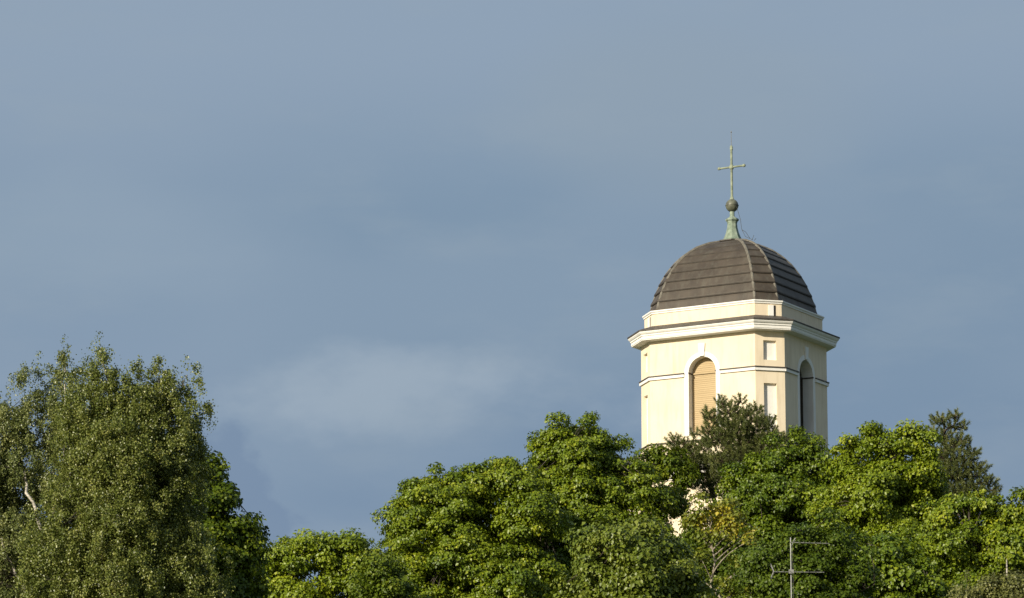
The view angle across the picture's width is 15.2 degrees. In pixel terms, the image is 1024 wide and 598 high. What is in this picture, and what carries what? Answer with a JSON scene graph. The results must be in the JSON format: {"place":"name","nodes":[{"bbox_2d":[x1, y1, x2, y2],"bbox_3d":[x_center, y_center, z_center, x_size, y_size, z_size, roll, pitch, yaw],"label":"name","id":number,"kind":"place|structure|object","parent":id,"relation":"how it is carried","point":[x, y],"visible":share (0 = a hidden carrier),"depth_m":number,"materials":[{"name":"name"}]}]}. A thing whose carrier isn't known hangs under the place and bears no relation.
{"place":"outdoors","nodes":[
{"label":"outdoors","id":0,"kind":"place"},
{"bbox_2d":[0,0,1023,597],"label":"sky","id":1,"kind":"structure","parent":0,"point":[389,240],"materials":[{"name":"blue"}]},
{"bbox_3d":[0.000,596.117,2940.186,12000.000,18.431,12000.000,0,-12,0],"label":"ground","id":2,"kind":"structure","parent":0,"visible":0},
{"bbox_2d":[0,334,87,597],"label":"birch tree","id":3,"kind":"object","parent":2,"relation":"on","point":[14,471],"visible":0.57,"depth_m":107.09,"materials":[{"name":"green plant"}]},
{"bbox_2d":[11,331,236,597],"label":"birch tree","id":4,"kind":"object","parent":2,"relation":"on","point":[131,530],"visible":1,"depth_m":100.20,"materials":[{"name":"green plant"}]},
{"bbox_2d":[177,446,274,597],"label":"maple tree","id":5,"kind":"object","parent":2,"relation":"on","point":[242,539],"visible":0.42,"depth_m":114.49,"materials":[{"name":"green plant"}]},
{"bbox_2d":[258,527,380,597],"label":"maple tree","id":6,"kind":"object","parent":2,"relation":"on","point":[334,562],"visible":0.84,"depth_m":158.54,"materials":[{"name":"green plant"}]},
{"bbox_2d":[343,550,419,597],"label":"maple tree","id":7,"kind":"object","parent":2,"relation":"on","point":[392,583],"visible":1,"depth_m":152.55,"materials":[{"name":"green plant"}]},
{"bbox_2d":[360,455,579,597],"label":"maple tree","id":8,"kind":"object","parent":2,"relation":"on","point":[462,550],"visible":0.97,"depth_m":165.07,"materials":[{"name":"green plant"}]},
{"bbox_2d":[484,410,680,577],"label":"maple tree","id":9,"kind":"object","parent":2,"relation":"on","point":[587,473],"visible":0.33,"depth_m":172.83,"materials":[{"name":"green plant"}]},
{"bbox_2d":[543,513,724,597],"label":"linden tree","id":10,"kind":"object","parent":2,"relation":"on","point":[634,558],"visible":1,"depth_m":115.14,"materials":[{"name":"green plant"}]},
{"bbox_2d":[623,443,703,521],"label":"maple tree","id":11,"kind":"object","parent":2,"relation":"on","point":[684,477],"visible":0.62,"depth_m":179.70,"materials":[{"name":"green plant"}]},
{"bbox_2d":[664,426,723,501],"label":"pine tree","id":12,"kind":"object","parent":2,"relation":"on","point":[710,482],"visible":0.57,"depth_m":182.05,"materials":[{"name":"green plant"}]},
{"bbox_2d":[672,514,762,597],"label":"tree","id":13,"kind":"object","parent":2,"relation":"on","point":[722,567],"visible":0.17,"depth_m":162.24,"materials":[{"name":"green plant"}]},
{"bbox_2d":[678,490,759,597],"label":"rowan tree","id":14,"kind":"object","parent":2,"relation":"on","point":[726,521],"visible":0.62,"depth_m":138.90,"materials":[{"name":"green plant"}]},
{"bbox_2d":[627,131,839,537],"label":"church tower","id":15,"kind":"structure","parent":2,"relation":"on","point":[733,312],"depth_m":190.82,"materials":[{"name":"beige paint"}]},
{"bbox_2d":[684,343,720,435],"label":"window","id":16,"kind":"structure","parent":15,"relation":"in","point":[701,372],"depth_m":190.37,"materials":[{"name":"beige paint"}]},
{"bbox_2d":[797,346,815,438],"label":"window","id":17,"kind":"structure","parent":15,"relation":"in","point":[806,378],"depth_m":191.58,"materials":[{"name":"paint"}]},
{"bbox_2d":[696,392,788,488],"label":"pine tree","id":18,"kind":"object","parent":2,"relation":"on","point":[725,434],"visible":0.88,"depth_m":180.26,"materials":[{"name":"green plant"}]},
{"bbox_2d":[703,424,837,561],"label":"maple tree","id":19,"kind":"object","parent":2,"relation":"on","point":[772,501],"visible":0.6,"depth_m":170.97,"materials":[{"name":"green plant"}]},
{"bbox_2d":[771,537,828,597],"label":"television antenna","id":20,"kind":"object","parent":2,"relation":"on","point":[791,571],"visible":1,"depth_m":76.47,"materials":[{"name":"metal"}]},
{"bbox_2d":[728,505,886,597],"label":"elm tree","id":21,"kind":"object","parent":2,"relation":"on","point":[851,578],"visible":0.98,"depth_m":132.40,"materials":[{"name":"green plant"}]},
{"bbox_2d":[781,418,961,577],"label":"maple tree","id":22,"kind":"object","parent":2,"relation":"on","point":[888,486],"visible":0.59,"depth_m":161.36,"materials":[{"name":"green plant"}]},
{"bbox_2d":[824,522,973,597],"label":"maple tree","id":23,"kind":"object","parent":2,"relation":"on","point":[904,578],"visible":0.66,"depth_m":140.49,"materials":[{"name":"green plant"}]},
{"bbox_2d":[927,408,1002,502],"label":"pine tree","id":24,"kind":"object","parent":2,"relation":"on","point":[960,472],"visible":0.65,"depth_m":177.97,"materials":[{"name":"green plant"}]},
{"bbox_2d":[911,485,1023,595],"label":"maple tree","id":25,"kind":"object","parent":2,"relation":"on","point":[972,544],"visible":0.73,"depth_m":150.39,"materials":[{"name":"green plant"}]},
{"bbox_2d":[946,568,1023,597],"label":"hazel bush","id":26,"kind":"object","parent":2,"relation":"on","point":[1012,586],"visible":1,"depth_m":122.23,"materials":[{"name":"green plant"}]}
]}

